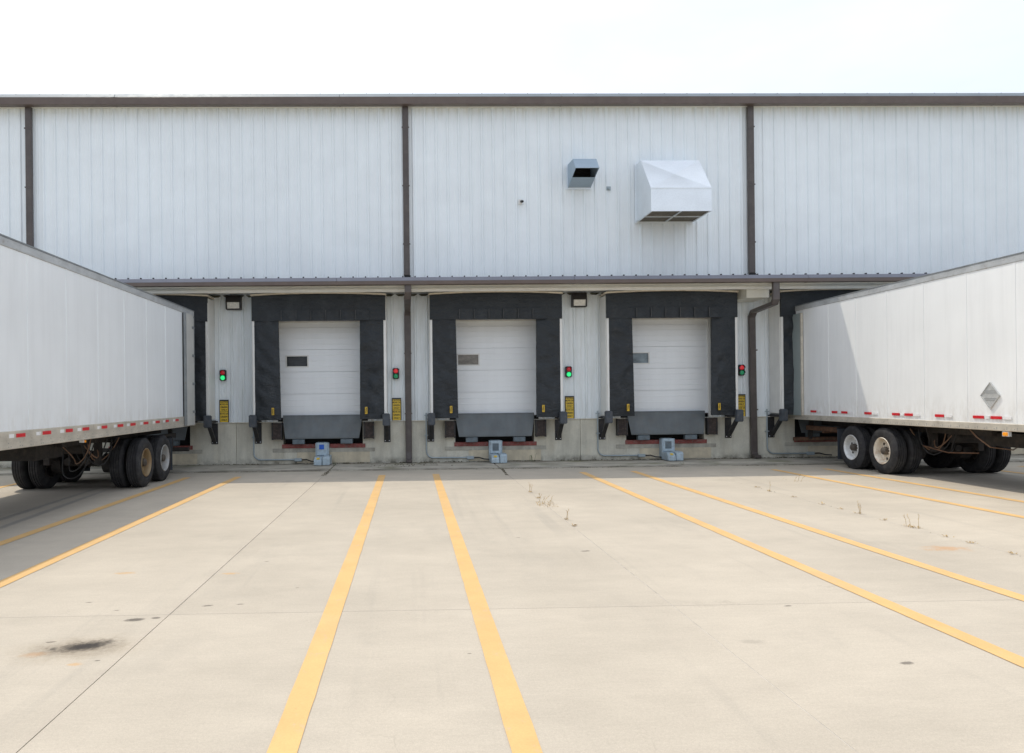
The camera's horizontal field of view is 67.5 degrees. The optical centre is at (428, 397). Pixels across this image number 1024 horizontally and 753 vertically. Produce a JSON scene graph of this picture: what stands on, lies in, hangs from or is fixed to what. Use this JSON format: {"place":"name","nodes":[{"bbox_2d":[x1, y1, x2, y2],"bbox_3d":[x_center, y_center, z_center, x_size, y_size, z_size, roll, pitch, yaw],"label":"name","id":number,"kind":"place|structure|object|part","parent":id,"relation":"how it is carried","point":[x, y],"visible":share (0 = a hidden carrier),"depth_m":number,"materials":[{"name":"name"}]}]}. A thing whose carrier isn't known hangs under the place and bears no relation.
{"place":"outdoors","nodes":[
{"label":"outdoors","id":0,"kind":"place"},
{"bbox_2d":[0,454,1023,752],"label":"concrete yard","id":1,"kind":"structure","parent":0,"point":[694,606],"depth_m":6.45,"materials":[{"name":"beige concrete"}]},
{"bbox_2d":[0,234,194,488],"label":"semi trailer","id":2,"kind":"object","parent":1,"relation":"on","point":[88,357],"visible":1,"depth_m":13.45,"materials":[{"name":"white paint"}]},
{"bbox_3d":[-5.901,-0.681,18.769,0.062,2.750,0.730,-1,0,-1],"label":"rear door","id":3,"kind":"part","parent":2,"relation":"part of","materials":[{"name":"metal"}]},
{"bbox_2d":[488,440,506,462],"bbox_3d":[1.878,1.468,20.630,0.427,0.584,0.718,-1,0,-1],"label":"trailer restraint","id":4,"kind":"object","parent":1,"relation":"on","point":[496,455],"visible":1,"depth_m":20.74,"materials":[{"name":"blue metal"}]},
{"bbox_2d":[0,93,1023,467],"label":"warehouse","id":5,"kind":"structure","parent":1,"relation":"on","point":[406,203],"depth_m":21.00,"materials":[{"name":"paint"}]},
{"bbox_2d":[103,426,201,464],"bbox_3d":[-7.601,1.194,20.877,2.800,1.317,0.612,-1,0,-1],"label":"dock leveler","id":6,"kind":"object","parent":5,"relation":"attached to","point":[183,457],"visible":0.21,"depth_m":20.79,"materials":[{"name":"metal"}]},
{"bbox_2d":[153,294,217,443],"bbox_3d":[-7.630,-0.718,20.390,3.730,4.050,0.795,-1,0,-1],"label":"dock shelter","id":7,"kind":"object","parent":5,"relation":"attached to","point":[201,306],"visible":0.29,"depth_m":20.16,"materials":[{"name":"black fabric"}]},
{"bbox_2d":[220,370,226,380],"bbox_3d":[-5.616,-0.597,20.749,0.176,0.305,0.155,-1,0,-1],"label":"signal light","id":8,"kind":"object","parent":5,"relation":"attached to","point":[223,375],"visible":1,"depth_m":20.73,"materials":[{"name":"green"}]},
{"bbox_2d":[219,400,228,422],"bbox_3d":[-5.597,0.385,20.811,0.256,0.628,0.021,-1,0,-1],"label":"warning sign","id":9,"kind":"object","parent":5,"relation":"attached to","point":[223,410],"visible":1,"depth_m":20.80,"materials":[{"name":"yellow metal"}]},
{"bbox_2d":[225,295,241,309],"bbox_3d":[-5.312,-2.578,20.736,0.410,0.390,0.197,-1,0,-1],"label":"wall light","id":10,"kind":"object","parent":5,"relation":"attached to","point":[233,302],"visible":1,"depth_m":20.66,"materials":[{"name":"brown metal"}]},
{"bbox_2d":[271,423,282,439],"bbox_3d":[-4.135,0.932,20.773,0.286,0.465,0.182,-1,0,-1],"label":"dock bumper","id":11,"kind":"object","parent":5,"relation":"attached to","point":[276,430],"visible":1,"depth_m":20.70,"materials":[{"name":"rubber"}]},
{"bbox_2d":[252,432,313,461],"bbox_3d":[-3.947,1.126,20.823,1.786,1.307,0.185,-1,0,4],"label":"conduit","id":12,"kind":"object","parent":5,"relation":"attached to","point":[295,459],"visible":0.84,"depth_m":20.81,"materials":[{"name":"grey metal"}]},
{"bbox_2d":[249,292,390,443],"bbox_3d":[-2.911,-0.769,20.504,3.730,4.050,0.795,-1,0,-1],"label":"dock shelter","id":13,"kind":"object","parent":5,"relation":"attached to","point":[270,311],"visible":1,"depth_m":20.20,"materials":[{"name":"black fabric"}]},
{"bbox_2d":[273,321,371,421],"bbox_3d":[-2.924,-0.929,20.976,2.720,3.202,0.130,-1,0,-1],"label":"overhead door","id":14,"kind":"structure","parent":5,"relation":"attached to","point":[314,361],"depth_m":20.99,"materials":[{"name":"white paint"}]},
{"bbox_3d":[-3.628,-0.988,20.987,0.635,0.335,0.044,-1,0,-1],"label":"window","id":15,"kind":"part","parent":14,"relation":"part of","materials":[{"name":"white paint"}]},
{"bbox_2d":[279,327,359,349],"bbox_3d":[-2.933,-1.618,21.017,2.560,0.604,0.049,-1,0,-1],"label":"door section","id":16,"kind":"structure","parent":14,"relation":"in","point":[343,337],"depth_m":20.99,"materials":[{"name":"white metal"}]},
{"bbox_2d":[279,322,359,327],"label":"door section","id":17,"kind":"structure","parent":14,"relation":"in","point":[340,324],"depth_m":20.99,"materials":[{"name":"white metal"}]},
{"bbox_2d":[280,371,359,393],"bbox_3d":[-2.920,-0.398,21.017,2.560,0.604,0.049,-1,0,-1],"label":"door section","id":18,"kind":"structure","parent":14,"relation":"in","point":[290,382],"depth_m":20.99,"materials":[{"name":"white metal"}]},
{"bbox_2d":[280,349,359,371],"bbox_3d":[-2.926,-1.008,21.017,2.560,0.604,0.049,-1,0,-1],"label":"door section","id":19,"kind":"structure","parent":14,"relation":"in","point":[319,360],"depth_m":21.00,"materials":[{"name":"white metal"}]},
{"bbox_2d":[281,394,359,417],"bbox_3d":[-2.913,0.231,21.017,2.560,0.644,0.049,-1,0,-1],"label":"door section","id":20,"kind":"structure","parent":14,"relation":"in","point":[291,404],"depth_m":20.99,"materials":[{"name":"white metal"}]},
{"bbox_2d":[314,442,331,465],"bbox_3d":[-2.850,1.519,20.516,0.427,0.584,0.718,-1,0,-1],"label":"trailer restraint","id":21,"kind":"object","parent":5,"relation":"attached to","point":[323,456],"visible":1,"depth_m":20.63,"materials":[{"name":"blue metal"}]},
{"bbox_2d":[273,414,374,462],"bbox_3d":[-2.882,1.143,20.991,2.800,1.317,0.612,-1,0,-1],"label":"dock leveler","id":22,"kind":"object","parent":5,"relation":"attached to","point":[300,429],"visible":0.89,"depth_m":20.79,"materials":[{"name":"grey metal"}]},
{"bbox_2d":[363,422,373,438],"bbox_3d":[-1.636,0.905,20.834,0.286,0.465,0.182,-1,0,-1],"label":"dock bumper","id":23,"kind":"object","parent":5,"relation":"attached to","point":[368,429],"visible":1,"depth_m":20.76,"materials":[{"name":"rubber"}]},
{"bbox_2d":[393,368,398,378],"bbox_3d":[-0.898,-0.648,20.862,0.176,0.305,0.155,-1,0,-1],"label":"signal light","id":24,"kind":"object","parent":5,"relation":"attached to","point":[395,373],"visible":1,"depth_m":20.84,"materials":[{"name":"red"}]},
{"bbox_2d":[392,398,400,420],"bbox_3d":[-0.879,0.334,20.924,0.256,0.628,0.021,-1,0,-1],"label":"warning sign","id":25,"kind":"object","parent":5,"relation":"attached to","point":[396,408],"visible":1,"depth_m":20.92,"materials":[{"name":"yellow metal"}]},
{"bbox_2d":[445,421,455,437],"bbox_3d":[0.594,0.881,20.887,0.286,0.465,0.182,-1,0,-1],"label":"dock bumper","id":26,"kind":"object","parent":5,"relation":"attached to","point":[450,430],"visible":1,"depth_m":20.81,"materials":[{"name":"rubber"}]},
{"bbox_2d":[424,413,488,459],"bbox_3d":[0.782,1.075,20.936,1.786,1.307,0.185,-1,0,4],"label":"conduit","id":27,"kind":"object","parent":5,"relation":"attached to","point":[467,457],"visible":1,"depth_m":20.92,"materials":[{"name":"grey metal"}]},
{"bbox_2d":[445,319,542,419],"bbox_3d":[1.804,-0.981,21.090,2.720,3.202,0.130,-1,0,-1],"label":"overhead door","id":28,"kind":"structure","parent":5,"relation":"attached to","point":[496,366],"depth_m":21.11,"materials":[{"name":"white paint"}]},
{"bbox_3d":[1.100,-1.039,21.101,0.635,0.335,0.044,-1,0,-1],"label":"window","id":29,"kind":"part","parent":28,"relation":"part of","materials":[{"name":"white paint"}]},
{"bbox_2d":[456,348,535,369],"bbox_3d":[1.802,-1.060,21.130,2.560,0.604,0.049,-1,0,-1],"label":"door section","id":30,"kind":"structure","parent":28,"relation":"in","point":[490,358],"depth_m":21.12,"materials":[{"name":"white metal"}]},
{"bbox_2d":[456,326,535,347],"bbox_3d":[1.796,-1.669,21.130,2.560,0.604,0.049,-1,0,-1],"label":"door section","id":31,"kind":"structure","parent":28,"relation":"in","point":[466,336],"depth_m":21.11,"materials":[{"name":"white metal"}]},
{"bbox_2d":[456,321,535,325],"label":"door section","id":32,"kind":"structure","parent":28,"relation":"in","point":[458,323],"depth_m":21.11,"materials":[{"name":"white metal"}]},
{"bbox_2d":[457,370,535,391],"bbox_3d":[1.809,-0.450,21.130,2.560,0.604,0.049,-1,0,-1],"label":"door section","id":33,"kind":"structure","parent":28,"relation":"in","point":[467,380],"depth_m":21.11,"materials":[{"name":"white metal"}]},
{"bbox_2d":[458,392,535,414],"bbox_3d":[1.816,0.180,21.130,2.560,0.644,0.049,-1,0,-1],"label":"door section","id":34,"kind":"structure","parent":28,"relation":"in","point":[468,402],"depth_m":21.11,"materials":[{"name":"white metal"}]},
{"bbox_2d":[445,412,545,460],"bbox_3d":[1.846,1.092,21.104,2.800,1.317,0.612,-1,0,-1],"label":"dock leveler","id":35,"kind":"object","parent":5,"relation":"attached to","point":[473,427],"visible":0.86,"depth_m":20.90,"materials":[{"name":"grey metal"}]},
{"bbox_2d":[427,291,566,441],"bbox_3d":[1.817,-0.820,20.617,3.730,4.050,0.795,-1,0,-1],"label":"dock shelter","id":36,"kind":"object","parent":5,"relation":"attached to","point":[447,310],"visible":1,"depth_m":20.32,"materials":[{"name":"black fabric"}]},
{"bbox_2d":[535,420,546,436],"bbox_3d":[3.093,0.854,20.947,0.286,0.465,0.182,-1,0,-1],"label":"dock bumper","id":37,"kind":"object","parent":5,"relation":"attached to","point":[540,427],"visible":1,"depth_m":20.87,"materials":[{"name":"rubber"}]},
{"bbox_2d":[565,366,571,376],"bbox_3d":[3.870,-0.699,20.977,0.176,0.305,0.155,-1,0,-1],"label":"signal light","id":38,"kind":"object","parent":5,"relation":"attached to","point":[568,371],"visible":1,"depth_m":20.96,"materials":[{"name":"green"}]},
{"bbox_2d":[565,396,573,418],"bbox_3d":[3.905,0.282,21.039,0.256,0.628,0.021,-1,0,-1],"label":"warning sign","id":39,"kind":"object","parent":5,"relation":"attached to","point":[569,404],"visible":0.98,"depth_m":21.03,"materials":[{"name":"yellow metal"}]},
{"bbox_2d":[571,293,586,307],"bbox_3d":[4.149,-2.680,20.963,0.410,0.390,0.197,-1,0,-1],"label":"wall light","id":40,"kind":"object","parent":5,"relation":"attached to","point":[578,299],"visible":1,"depth_m":20.89,"materials":[{"name":"brown metal"}]},
{"bbox_2d":[566,159,598,189],"bbox_3d":[4.182,-6.111,20.568,0.720,0.710,1.020,-1,0,-1],"label":"exhaust hood","id":41,"kind":"object","parent":5,"relation":"attached to","point":[581,174],"visible":1,"depth_m":20.77,"materials":[{"name":"metal"}]},
{"bbox_2d":[616,419,627,435],"bbox_3d":[5.342,0.830,21.001,0.286,0.465,0.182,-1,0,-1],"label":"dock bumper","id":42,"kind":"object","parent":5,"relation":"attached to","point":[621,426],"visible":1,"depth_m":20.93,"materials":[{"name":"rubber"}]},
{"bbox_2d":[596,411,661,457],"bbox_3d":[5.530,1.024,21.050,1.786,1.307,0.185,-1,0,4],"label":"conduit","id":43,"kind":"object","parent":5,"relation":"attached to","point":[638,455],"visible":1,"depth_m":21.03,"materials":[{"name":"grey metal"}]},
{"bbox_2d":[616,318,712,417],"bbox_3d":[6.552,-1.032,21.204,2.720,3.202,0.130,-1,0,-1],"label":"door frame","id":44,"kind":"structure","parent":5,"relation":"attached to","point":[678,378],"depth_m":21.23,"materials":[{"name":"white paint"}]},
{"bbox_3d":[5.849,-1.091,21.215,0.635,0.335,0.044,-1,0,-1],"label":"window","id":45,"kind":"part","parent":44,"relation":"part of","materials":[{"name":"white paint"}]},
{"bbox_2d":[632,324,706,346],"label":"door section","id":46,"kind":"structure","parent":44,"relation":"in","point":[693,334],"depth_m":21.23,"materials":[{"name":"white metal"}]},
{"bbox_2d":[632,319,706,324],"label":"door section","id":47,"kind":"structure","parent":44,"relation":"in","point":[696,321],"depth_m":21.23,"materials":[{"name":"white metal"}]},
{"bbox_2d":[633,346,706,368],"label":"door section","id":48,"kind":"structure","parent":44,"relation":"in","point":[674,356],"depth_m":21.23,"materials":[{"name":"white metal"}]},
{"bbox_2d":[633,368,707,389],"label":"door section","id":49,"kind":"structure","parent":44,"relation":"in","point":[658,378],"depth_m":21.23,"materials":[{"name":"white metal"}]},
{"bbox_2d":[634,390,707,412],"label":"door section","id":50,"kind":"structure","parent":44,"relation":"in","point":[645,400],"depth_m":21.23,"materials":[{"name":"white metal"}]},
{"bbox_2d":[616,411,715,458],"bbox_3d":[6.594,1.040,21.218,2.800,1.317,0.612,-1,0,-1],"label":"dock leveler","id":51,"kind":"object","parent":5,"relation":"attached to","point":[645,425],"visible":0.87,"depth_m":21.02,"materials":[{"name":"grey metal"}]},
{"bbox_2d":[599,290,743,439],"bbox_3d":[6.565,-0.871,20.731,3.730,4.050,0.795,-1,0,-1],"label":"dock shelter","id":52,"kind":"object","parent":5,"relation":"attached to","point":[619,310],"visible":1,"depth_m":20.44,"materials":[{"name":"black fabric"}]},
{"bbox_2d":[634,160,711,223],"bbox_3d":[6.565,-5.661,20.459,1.650,1.680,1.361,-1,0,-1],"label":"intake hood","id":53,"kind":"object","parent":5,"relation":"attached to","point":[673,191],"visible":1,"depth_m":20.16,"materials":[{"name":"white metal"}]},
{"bbox_2d":[705,418,717,434],"bbox_3d":[7.841,0.803,21.061,0.286,0.465,0.182,-1,0,-1],"label":"dock bumper","id":54,"kind":"object","parent":5,"relation":"attached to","point":[711,425],"visible":1,"depth_m":20.99,"materials":[{"name":"rubber"}]},
{"bbox_2d":[738,394,745,415],"bbox_3d":[8.698,0.230,21.154,0.256,0.628,0.021,-1,0,-1],"label":"warning sign","id":55,"kind":"object","parent":5,"relation":"attached to","point":[741,401],"visible":0.73,"depth_m":21.15,"materials":[{"name":"yellow metal"}]},
{"bbox_2d":[738,365,745,375],"bbox_3d":[8.689,-0.751,21.092,0.176,0.305,0.155,-1,0,-1],"label":"signal light","id":56,"kind":"object","parent":5,"relation":"attached to","point":[741,370],"visible":0.99,"depth_m":21.07,"materials":[{"name":"red"}]},
{"bbox_2d":[765,409,831,455],"bbox_3d":[10.268,0.973,21.164,1.786,1.307,0.185,-1,0,4],"label":"conduit","id":57,"kind":"object","parent":5,"relation":"attached to","point":[806,453],"visible":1,"depth_m":21.15,"materials":[{"name":"grey metal"}]},
{"bbox_2d":[785,419,840,456],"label":"foundation wall","id":58,"kind":"structure","parent":5,"relation":"attached to","point":[826,446],"depth_m":21.21,"materials":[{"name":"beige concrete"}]},
{"bbox_2d":[768,288,867,436],"bbox_3d":[11.304,-0.922,20.845,3.730,4.050,0.795,-1,0,-1],"label":"dock shelter","id":59,"kind":"object","parent":5,"relation":"attached to","point":[781,366],"visible":0.22,"depth_m":20.55,"materials":[{"name":"black fabric"}]},
{"bbox_2d":[1011,447,1023,453],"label":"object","id":60,"kind":"object","parent":5,"relation":"attached to","point":[1018,451],"depth_m":21.36,"materials":[{"name":"beige concrete"}]},
{"bbox_2d":[537,496,556,506],"bbox_3d":[1.956,1.713,12.662,0.351,0.154,0.694,-1,0,-1],"label":"weed","id":61,"kind":"object","parent":1,"relation":"on","point":[544,501],"visible":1,"depth_m":12.69,"materials":[{"name":"plant"}]},
{"bbox_2d":[92,454,1018,534],"bbox_3d":[2.664,1.760,14.639,30.044,0.058,13.336,-1,0,-1],"label":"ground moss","id":62,"kind":"object","parent":1,"relation":"on","point":[505,473],"visible":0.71,"depth_m":20.80,"materials":[{"name":"green plant"}]},
{"bbox_2d":[659,438,682,460],"bbox_3d":[6.626,1.416,20.744,0.427,0.584,0.718,-1,0,-1],"label":"trailer restraint","id":63,"kind":"object","parent":1,"relation":"on","point":[668,451],"visible":1,"depth_m":20.86,"materials":[{"name":"blue metal"}]},
{"bbox_2d":[788,252,1023,473],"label":"semi trailer","id":64,"kind":"object","parent":1,"relation":"on","point":[906,376],"visible":0.99,"depth_m":16.05,"materials":[{"name":"white paint"}]},
{"bbox_3d":[9.862,-0.872,20.653,0.057,2.710,1.140,-1,0,-1],"label":"rear door","id":65,"kind":"part","parent":64,"relation":"part of","materials":[{"name":"metal"}]},
{"bbox_2d":[0,0,1023,93],"label":"sky","id":66,"kind":"structure","parent":0,"point":[47,46],"materials":[{"name":"white"}]}
]}

